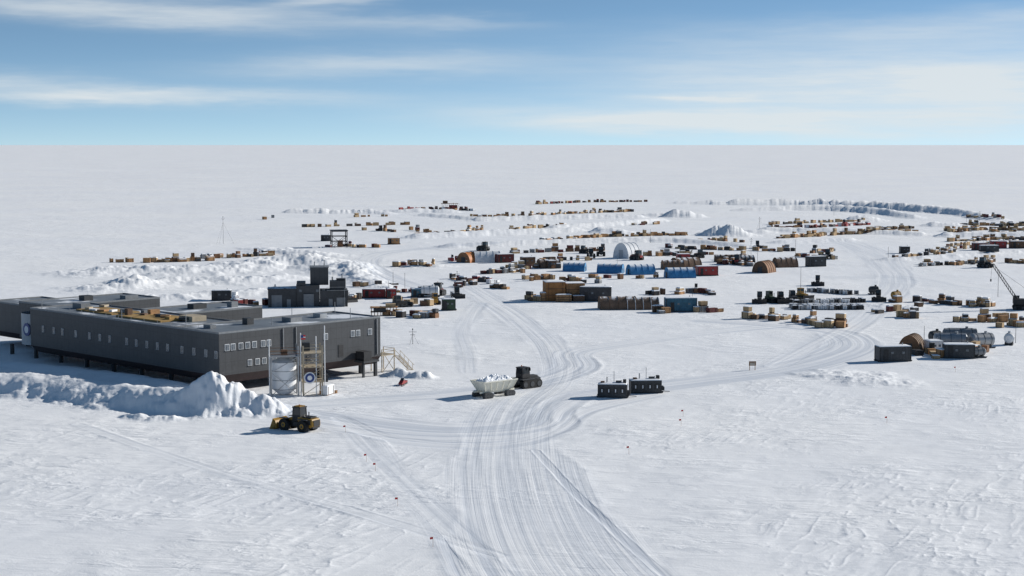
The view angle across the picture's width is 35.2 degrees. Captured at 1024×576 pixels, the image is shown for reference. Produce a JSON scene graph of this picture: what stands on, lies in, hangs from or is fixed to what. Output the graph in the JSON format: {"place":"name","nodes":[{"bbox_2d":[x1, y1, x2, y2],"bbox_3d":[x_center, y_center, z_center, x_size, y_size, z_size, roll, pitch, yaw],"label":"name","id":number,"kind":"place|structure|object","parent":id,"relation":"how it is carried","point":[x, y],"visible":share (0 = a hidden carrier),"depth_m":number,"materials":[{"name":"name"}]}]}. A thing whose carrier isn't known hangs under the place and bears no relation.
{"place":"outdoors","nodes":[
{"label":"outdoors","id":0,"kind":"place"},
{"bbox_2d":[0,145,1023,575],"bbox_3d":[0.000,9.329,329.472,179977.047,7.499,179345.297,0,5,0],"label":"snow ground","id":1,"kind":"structure","parent":0,"point":[794,451],"depth_m":269.08,"materials":[{"name":"snow"}]},
{"bbox_2d":[143,253,214,262],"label":"cargo crate row","id":2,"kind":"object","parent":1,"relation":"on","point":[177,258],"visible":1,"depth_m":565.63,"materials":[{"name":"brown wood"}]},
{"bbox_2d":[10,344,376,382],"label":"columns","id":3,"kind":"structure","parent":1,"relation":"on","point":[361,369],"depth_m":290.04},
{"bbox_2d":[0,331,379,381],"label":"underside","id":4,"kind":"object","parent":3,"relation":"on","point":[265,373],"visible":0.16,"depth_m":283.60,"materials":[{"name":"metal"}]},
{"bbox_2d":[0,298,380,375],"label":"walls","id":5,"kind":"structure","parent":4,"relation":"on","point":[235,361],"depth_m":282.63,"materials":[{"name":"metal"}]},
{"bbox_2d":[21,311,30,344],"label":"emblem panel","id":6,"kind":"object","parent":5,"relation":"attached to","point":[26,327],"visible":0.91,"depth_m":310.35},
{"bbox_2d":[0,294,379,333],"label":"roof","id":7,"kind":"structure","parent":5,"relation":"on","point":[80,304],"depth_m":291.36,"materials":[{"name":"metal"}]},
{"bbox_2d":[0,293,379,362],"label":"trim","id":8,"kind":"structure","parent":5,"relation":"attached to","point":[363,356],"depth_m":289.56,"materials":[{"name":"metal"}]},
{"bbox_2d":[42,326,371,365],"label":"windows","id":9,"kind":"structure","parent":5,"relation":"attached to","point":[247,346],"depth_m":272.06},
{"bbox_2d":[211,288,231,300],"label":"storage container","id":10,"kind":"object","parent":1,"relation":"on","point":[221,294],"visible":0.88,"depth_m":424.85,"materials":[{"name":"metal"}]},
{"bbox_2d":[230,291,267,305],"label":"cargo crate row","id":11,"kind":"object","parent":1,"relation":"on","point":[234,297],"visible":0.67,"depth_m":414.31,"materials":[{"name":"brown wood"}]},
{"bbox_2d":[230,248,274,257],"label":"cargo crate row","id":12,"kind":"object","parent":1,"relation":"on","point":[236,254],"visible":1,"depth_m":593.08,"materials":[{"name":"brown wood"}]},
{"bbox_2d":[269,404,319,432],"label":"wheel loader","id":13,"kind":"object","parent":1,"relation":"on","point":[301,420],"visible":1,"depth_m":232.23,"materials":[{"name":"metal"}]},
{"bbox_2d":[268,326,327,396],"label":"fuel silo tower","id":14,"kind":"structure","parent":1,"relation":"on","point":[283,372],"depth_m":263.93,"materials":[{"name":"metal"}]},
{"bbox_2d":[268,268,347,306],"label":"walls","id":15,"kind":"structure","parent":1,"relation":"on","point":[318,277],"depth_m":409.44,"materials":[{"name":"metal"}]},
{"bbox_2d":[267,260,345,289],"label":"roof","id":16,"kind":"structure","parent":15,"relation":"on","point":[299,283],"depth_m":411.40,"materials":[{"name":"metal"}]},
{"bbox_2d":[272,288,344,306],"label":"doors and windows","id":17,"kind":"structure","parent":15,"relation":"attached to","point":[308,300],"depth_m":408.78,"materials":[{"name":"metal"}]},
{"bbox_2d":[319,384,336,395],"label":"utility box","id":18,"kind":"object","parent":1,"relation":"on","point":[328,389],"visible":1,"depth_m":265.08,"materials":[{"name":"white metal"}]},
{"bbox_2d":[330,229,347,246],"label":"steel frame tower","id":19,"kind":"structure","parent":1,"relation":"on","point":[339,243],"depth_m":646.07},
{"bbox_2d":[325,241,380,247],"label":"cargo crate row","id":20,"kind":"object","parent":1,"relation":"on","point":[374,245],"visible":0.88,"depth_m":644.91,"materials":[{"name":"brown wood"}]},
{"bbox_2d":[302,219,409,226],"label":"distant cargo row","id":21,"kind":"object","parent":1,"relation":"on","point":[359,224],"visible":0.98,"depth_m":814.01,"materials":[{"name":"brown wood"}]},
{"bbox_2d":[362,287,385,297],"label":"storage container","id":22,"kind":"object","parent":1,"relation":"on","point":[373,292],"visible":0.98,"depth_m":432.09,"materials":[{"name":"metal"}]},
{"bbox_2d":[352,280,398,286],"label":"cargo crate row","id":23,"kind":"object","parent":1,"relation":"on","point":[360,283],"visible":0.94,"depth_m":466.95,"materials":[{"name":"brown wood"}]},
{"bbox_2d":[370,303,397,315],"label":"timber staging","id":24,"kind":"object","parent":1,"relation":"on","point":[377,309],"visible":0.93,"depth_m":387.81,"materials":[{"name":"brown wood"}]},
{"bbox_2d":[371,346,413,372],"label":"outside stair","id":25,"kind":"object","parent":1,"relation":"on","point":[383,354],"visible":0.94,"depth_m":293.44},
{"bbox_2d":[392,295,412,307],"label":"parked tracked vehicle","id":26,"kind":"object","parent":1,"relation":"on","point":[398,301],"visible":0.76,"depth_m":408.29,"materials":[{"name":"metal"}]},
{"bbox_2d":[382,309,428,317],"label":"cargo crate row","id":27,"kind":"object","parent":1,"relation":"on","point":[400,313],"visible":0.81,"depth_m":386.11,"materials":[{"name":"brown wood"}]},
{"bbox_2d":[392,296,433,305],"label":"cargo crate row","id":28,"kind":"object","parent":1,"relation":"on","point":[427,302],"visible":0.62,"depth_m":411.98,"materials":[{"name":"brown wood"}]},
{"bbox_2d":[392,258,434,266],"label":"cargo crate row","id":29,"kind":"object","parent":1,"relation":"on","point":[409,262],"visible":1,"depth_m":542.86,"materials":[{"name":"brown wood"}]},
{"bbox_2d":[413,308,438,318],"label":"cargo crate row","id":30,"kind":"object","parent":1,"relation":"on","point":[433,313],"visible":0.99,"depth_m":382.62,"materials":[{"name":"brown wood"}]},
{"bbox_2d":[421,284,439,297],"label":"fuel tank sled","id":31,"kind":"object","parent":1,"relation":"on","point":[433,288],"visible":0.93,"depth_m":434.07,"materials":[{"name":"metal"}]},
{"bbox_2d":[399,206,475,210],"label":"distant cargo row","id":32,"kind":"object","parent":1,"relation":"on","point":[465,208],"visible":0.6,"depth_m":1011.39,"materials":[{"name":"brown wood"}]},
{"bbox_2d":[441,296,456,310],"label":"storage container","id":33,"kind":"object","parent":1,"relation":"on","point":[448,304],"visible":1,"depth_m":399.65,"materials":[{"name":"metal"}]},
{"bbox_2d":[456,251,474,262],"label":"quonset hut","id":34,"kind":"object","parent":1,"relation":"on","point":[463,257],"visible":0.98,"depth_m":562.21,"materials":[{"name":"metal"}]},
{"bbox_2d":[449,273,499,282],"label":"cargo crate row","id":35,"kind":"object","parent":1,"relation":"on","point":[452,276],"visible":0.73,"depth_m":486.30,"materials":[{"name":"brown wood"}]},
{"bbox_2d":[453,279,495,287],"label":"cargo crate row","id":36,"kind":"object","parent":1,"relation":"on","point":[474,282],"visible":0.81,"depth_m":471.96,"materials":[{"name":"brown wood"}]},
{"bbox_2d":[473,251,499,262],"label":"storage container","id":37,"kind":"object","parent":1,"relation":"on","point":[484,256],"visible":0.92,"depth_m":563.29,"materials":[{"name":"white metal"}]},
{"bbox_2d":[470,374,519,398],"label":"snow hauling trailer","id":38,"kind":"object","parent":1,"relation":"on","point":[486,387],"visible":1,"depth_m":263.25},
{"bbox_2d":[480,263,524,273],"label":"cargo crate row","id":39,"kind":"object","parent":1,"relation":"on","point":[510,268],"visible":0.98,"depth_m":515.84,"materials":[{"name":"brown wood"}]},
{"bbox_2d":[495,252,513,262],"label":"storage container","id":40,"kind":"object","parent":1,"relation":"on","point":[504,257],"visible":0.89,"depth_m":561.55,"materials":[{"name":"metal"}]},
{"bbox_2d":[513,365,541,388],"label":"tracked tractor","id":41,"kind":"object","parent":1,"relation":"on","point":[526,379],"visible":0.89,"depth_m":272.54,"materials":[{"name":"metal"}]},
{"bbox_2d":[500,260,560,268],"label":"cargo crate row","id":42,"kind":"object","parent":1,"relation":"on","point":[519,264],"visible":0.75,"depth_m":534.65,"materials":[{"name":"brown wood"}]},
{"bbox_2d":[522,273,554,280],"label":"cargo crate row","id":43,"kind":"object","parent":1,"relation":"on","point":[532,277],"visible":0.99,"depth_m":491.57,"materials":[{"name":"brown wood"}]},
{"bbox_2d":[470,207,633,216],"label":"distant cargo row","id":44,"kind":"object","parent":1,"relation":"on","point":[619,209],"visible":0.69,"depth_m":950.25,"materials":[{"name":"brown wood"}]},
{"bbox_2d":[510,243,604,253],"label":"distant cargo row","id":45,"kind":"object","parent":1,"relation":"on","point":[555,247],"visible":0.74,"depth_m":618.87,"materials":[{"name":"brown wood"}]},
{"bbox_2d":[540,280,584,301],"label":"wooden cargo shed","id":46,"kind":"structure","parent":1,"relation":"on","point":[559,290],"depth_m":423.12,"materials":[{"name":"brown wood"}]},
{"bbox_2d":[563,262,586,271],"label":"storage tent","id":47,"kind":"object","parent":1,"relation":"on","point":[574,267],"visible":1,"depth_m":523.05,"materials":[{"name":"blue fabric"}]},
{"bbox_2d":[559,274,601,283],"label":"cargo crate row","id":48,"kind":"object","parent":1,"relation":"on","point":[573,277],"visible":0.7,"depth_m":482.70,"materials":[{"name":"brown wood"}]},
{"bbox_2d":[535,199,647,203],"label":"distant cargo row","id":49,"kind":"object","parent":1,"relation":"on","point":[574,201],"visible":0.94,"depth_m":1140.94,"materials":[{"name":"brown wood"}]},
{"bbox_2d":[580,286,611,300],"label":"storage container","id":50,"kind":"object","parent":1,"relation":"on","point":[592,293],"visible":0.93,"depth_m":423.00,"materials":[{"name":"metal"}]},
{"bbox_2d":[597,263,624,273],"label":"storage tent","id":51,"kind":"object","parent":1,"relation":"on","point":[610,268],"visible":1,"depth_m":515.13,"materials":[{"name":"blue fabric"}]},
{"bbox_2d":[597,377,636,397],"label":"generator sled","id":52,"kind":"object","parent":1,"relation":"on","point":[616,389],"visible":1,"depth_m":262.07,"materials":[{"name":"metal"}]},
{"bbox_2d":[598,296,635,309],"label":"quonset hut","id":53,"kind":"object","parent":1,"relation":"on","point":[613,303],"visible":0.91,"depth_m":402.00,"materials":[{"name":"fabric"}]},
{"bbox_2d":[588,272,658,278],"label":"cargo crate row","id":54,"kind":"object","parent":1,"relation":"on","point":[621,275],"visible":0.99,"depth_m":497.21,"materials":[{"name":"brown wood"}]},
{"bbox_2d":[613,242,639,258],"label":"arched hangar","id":55,"kind":"structure","parent":1,"relation":"on","point":[625,250],"depth_m":583.03,"materials":[{"name":"white fabric"}]},
{"bbox_2d":[573,229,687,237],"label":"distant cargo row","id":56,"kind":"object","parent":1,"relation":"on","point":[617,233],"visible":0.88,"depth_m":721.92,"materials":[{"name":"brown wood"}]},
{"bbox_2d":[625,264,655,274],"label":"storage tent","id":57,"kind":"object","parent":1,"relation":"on","point":[642,269],"visible":0.98,"depth_m":509.99,"materials":[{"name":"blue fabric"}]},
{"bbox_2d":[626,297,659,309],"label":"storage containers","id":58,"kind":"object","parent":1,"relation":"on","point":[641,303],"visible":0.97,"depth_m":402.22,"materials":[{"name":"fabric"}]},
{"bbox_2d":[629,367,669,393],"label":"generator sled","id":59,"kind":"object","parent":1,"relation":"on","point":[651,384],"visible":0.95,"depth_m":266.90,"materials":[{"name":"metal"}]},
{"bbox_2d":[652,304,670,313],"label":"cargo crate row","id":60,"kind":"object","parent":1,"relation":"on","point":[659,308],"visible":0.99,"depth_m":393.66,"materials":[{"name":"brown wood"}]},
{"bbox_2d":[661,260,684,269],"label":"quonset hut","id":61,"kind":"object","parent":1,"relation":"on","point":[671,263],"visible":0.85,"depth_m":531.38,"materials":[{"name":"fabric"}]},
{"bbox_2d":[643,249,713,255],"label":"cargo crate row","id":62,"kind":"object","parent":1,"relation":"on","point":[664,252],"visible":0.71,"depth_m":596.46,"materials":[{"name":"brown wood"}]},
{"bbox_2d":[664,267,695,277],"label":"storage tent","id":63,"kind":"object","parent":1,"relation":"on","point":[681,272],"visible":1,"depth_m":497.25,"materials":[{"name":"blue fabric"}]},
{"bbox_2d":[664,295,696,311],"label":"workshop hut","id":64,"kind":"object","parent":1,"relation":"on","point":[681,304],"visible":0.89,"depth_m":396.51,"materials":[{"name":"metal"}]},
{"bbox_2d":[645,283,715,295],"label":"cargo crate row","id":65,"kind":"object","parent":1,"relation":"on","point":[654,291],"visible":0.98,"depth_m":443.27,"materials":[{"name":"brown wood"}]},
{"bbox_2d":[671,257,701,267],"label":"quonset hut","id":66,"kind":"object","parent":1,"relation":"on","point":[692,261],"visible":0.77,"depth_m":537.17,"materials":[{"name":"fabric"}]},
{"bbox_2d":[665,243,745,250],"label":"distant cargo row","id":67,"kind":"object","parent":1,"relation":"on","point":[703,247],"visible":0.87,"depth_m":632.08,"materials":[{"name":"brown wood"}]},
{"bbox_2d":[695,264,717,275],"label":"storage container","id":68,"kind":"object","parent":1,"relation":"on","point":[706,270],"visible":0.97,"depth_m":505.49,"materials":[{"name":"metal"}]},
{"bbox_2d":[693,301,723,312],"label":"cargo crate row","id":69,"kind":"object","parent":1,"relation":"on","point":[701,306],"visible":0.98,"depth_m":396.06,"materials":[{"name":"brown wood"}]},
{"bbox_2d":[717,257,754,265],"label":"cargo crate row","id":70,"kind":"object","parent":1,"relation":"on","point":[724,261],"visible":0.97,"depth_m":551.95,"materials":[{"name":"brown wood"}]},
{"bbox_2d":[752,260,775,272],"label":"quonset hut","id":71,"kind":"object","parent":1,"relation":"on","point":[766,266],"visible":1,"depth_m":517.32,"materials":[{"name":"brown fabric"}]},
{"bbox_2d":[741,306,790,320],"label":"cargo crate row","id":72,"kind":"object","parent":1,"relation":"on","point":[748,313],"visible":0.99,"depth_m":380.48,"materials":[{"name":"brown wood"}]},
{"bbox_2d":[752,244,794,251],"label":"cargo crate row","id":73,"kind":"object","parent":1,"relation":"on","point":[785,247],"visible":0.98,"depth_m":622.48,"materials":[{"name":"brown wood"}]},
{"bbox_2d":[772,257,798,267],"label":"quonset hut","id":74,"kind":"object","parent":1,"relation":"on","point":[785,262],"visible":0.96,"depth_m":540.04,"materials":[{"name":"fabric"}]},
{"bbox_2d":[805,255,825,266],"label":"equipment hut","id":75,"kind":"object","parent":1,"relation":"on","point":[816,261],"visible":1,"depth_m":543.44,"materials":[{"name":"metal"}]},
{"bbox_2d":[768,217,864,224],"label":"distant cargo row","id":76,"kind":"object","parent":1,"relation":"on","point":[796,220],"visible":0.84,"depth_m":845.36,"materials":[{"name":"brown wood"}]},
{"bbox_2d":[767,219,870,227],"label":"distant cargo row","id":77,"kind":"object","parent":1,"relation":"on","point":[843,223],"visible":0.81,"depth_m":804.47,"materials":[{"name":"brown wood"}]},
{"bbox_2d":[791,310,847,327],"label":"cargo crate row","id":78,"kind":"object","parent":1,"relation":"on","point":[840,321],"visible":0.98,"depth_m":365.23,"materials":[{"name":"brown wood"}]},
{"bbox_2d":[788,303,864,309],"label":"fuel drum row","id":79,"kind":"object","parent":1,"relation":"on","point":[826,306],"visible":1,"depth_m":402.19,"materials":[{"name":"black metal"}]},
{"bbox_2d":[792,297,865,303],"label":"fuel drum row","id":80,"kind":"object","parent":1,"relation":"on","point":[842,300],"visible":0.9,"depth_m":418.63,"materials":[{"name":"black metal"}]},
{"bbox_2d":[806,287,858,294],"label":"fuel drum row","id":81,"kind":"object","parent":1,"relation":"on","point":[833,291],"visible":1,"depth_m":446.37,"materials":[{"name":"black metal"}]},
{"bbox_2d":[776,227,918,237],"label":"distant cargo row","id":82,"kind":"object","parent":1,"relation":"on","point":[834,232],"visible":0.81,"depth_m":733.47,"materials":[{"name":"brown wood"}]},
{"bbox_2d":[874,343,911,361],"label":"storage container","id":83,"kind":"object","parent":1,"relation":"on","point":[902,352],"visible":1,"depth_m":305.54,"materials":[{"name":"metal"}]},
{"bbox_2d":[871,304,918,313],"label":"cargo crate row","id":84,"kind":"object","parent":1,"relation":"on","point":[891,308],"visible":0.81,"depth_m":396.82,"materials":[{"name":"brown wood"}]},
{"bbox_2d":[888,295,923,306],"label":"cargo crate row","id":85,"kind":"object","parent":1,"relation":"on","point":[896,298],"visible":0.91,"depth_m":419.57,"materials":[{"name":"brown wood"}]},
{"bbox_2d":[896,310,918,318],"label":"cargo crate row","id":86,"kind":"object","parent":1,"relation":"on","point":[913,314],"visible":1,"depth_m":382.70,"materials":[{"name":"brown wood"}]},
{"bbox_2d":[899,333,922,349],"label":"quonset hut","id":87,"kind":"object","parent":1,"relation":"on","point":[914,340],"visible":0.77,"depth_m":319.24,"materials":[{"name":"fabric"}]},
{"bbox_2d":[892,248,955,256],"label":"cargo crate row","id":88,"kind":"object","parent":1,"relation":"on","point":[935,252],"visible":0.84,"depth_m":596.51,"materials":[{"name":"brown wood"}]},
{"bbox_2d":[912,348,943,358],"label":"cargo crate row","id":89,"kind":"object","parent":1,"relation":"on","point":[936,353],"visible":0.71,"depth_m":314.12,"materials":[{"name":"brown wood"}]},
{"bbox_2d":[923,337,943,349],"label":"storage container","id":90,"kind":"object","parent":1,"relation":"on","point":[933,343],"visible":0.73,"depth_m":318.03,"materials":[{"name":"metal"}]},
{"bbox_2d":[912,293,961,305],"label":"cargo crate row","id":91,"kind":"object","parent":1,"relation":"on","point":[947,300],"visible":0.97,"depth_m":416.70,"materials":[{"name":"brown wood"}]},
{"bbox_2d":[933,331,967,342],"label":"fuel tank sled","id":92,"kind":"object","parent":1,"relation":"on","point":[956,336],"visible":0.62,"depth_m":326.36,"materials":[{"name":"metal"}]},
{"bbox_2d":[920,255,995,264],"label":"cargo crate row","id":93,"kind":"object","parent":1,"relation":"on","point":[992,258],"visible":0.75,"depth_m":553.37,"materials":[{"name":"brown wood"}]},
{"bbox_2d":[942,341,975,358],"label":"storage container","id":94,"kind":"object","parent":1,"relation":"on","point":[958,350],"visible":1,"depth_m":310.17,"materials":[{"name":"metal"}]},
{"bbox_2d":[942,326,977,342],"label":"fuel tank sled","id":95,"kind":"object","parent":1,"relation":"on","point":[967,331],"visible":0.39,"depth_m":334.04,"materials":[{"name":"metal"}]},
{"bbox_2d":[927,239,1018,252],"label":"cargo crate row","id":96,"kind":"object","parent":1,"relation":"on","point":[963,245],"visible":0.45,"depth_m":633.81,"materials":[{"name":"brown wood"}]},
{"bbox_2d":[966,296,995,306],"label":"cargo crate row","id":97,"kind":"object","parent":1,"relation":"on","point":[980,301],"visible":0.99,"depth_m":409.06,"materials":[{"name":"brown wood"}]},
{"bbox_2d":[969,331,995,347],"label":"fuel tank sled","id":98,"kind":"object","parent":1,"relation":"on","point":[986,338],"visible":0.76,"depth_m":325.45,"materials":[{"name":"metal"}]},
{"bbox_2d":[944,224,1023,230],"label":"distant cargo row","id":99,"kind":"object","parent":1,"relation":"on","point":[976,227],"visible":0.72,"depth_m":772.09,"materials":[{"name":"brown wood"}]},
{"bbox_2d":[947,233,1023,241],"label":"distant cargo row","id":100,"kind":"object","parent":1,"relation":"on","point":[986,237],"visible":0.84,"depth_m":693.39,"materials":[{"name":"brown wood"}]},
{"bbox_2d":[947,228,1023,231],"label":"distant cargo row","id":101,"kind":"object","parent":1,"relation":"on","point":[969,230],"visible":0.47,"depth_m":728.71,"materials":[{"name":"brown wood"}]},
{"bbox_2d":[953,308,1023,322],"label":"cargo crate row","id":102,"kind":"object","parent":1,"relation":"on","point":[984,315],"visible":0.96,"depth_m":374.78,"materials":[{"name":"brown wood"}]},
{"bbox_2d":[978,244,998,251],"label":"storage container","id":103,"kind":"object","parent":1,"relation":"on","point":[989,248],"visible":1,"depth_m":601.24,"materials":[{"name":"metal"}]},
{"bbox_2d":[960,219,1023,225],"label":"distant cargo row","id":104,"kind":"object","parent":1,"relation":"on","point":[1008,223],"visible":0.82,"depth_m":817.67,"materials":[{"name":"brown wood"}]},
{"bbox_2d":[990,264,1023,309],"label":"crawler crane","id":105,"kind":"object","parent":1,"relation":"on","point":[1018,303],"visible":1,"depth_m":402.28,"materials":[{"name":"metal"}]},
{"bbox_2d":[995,313,1023,327],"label":"cargo crate row","id":106,"kind":"object","parent":1,"relation":"on","point":[1013,321],"visible":1,"depth_m":364.64,"materials":[{"name":"brown wood"}]},
{"bbox_2d":[0,0,1023,144],"label":"sky","id":107,"kind":"structure","parent":0,"point":[73,72],"materials":[{"name":"blue"}]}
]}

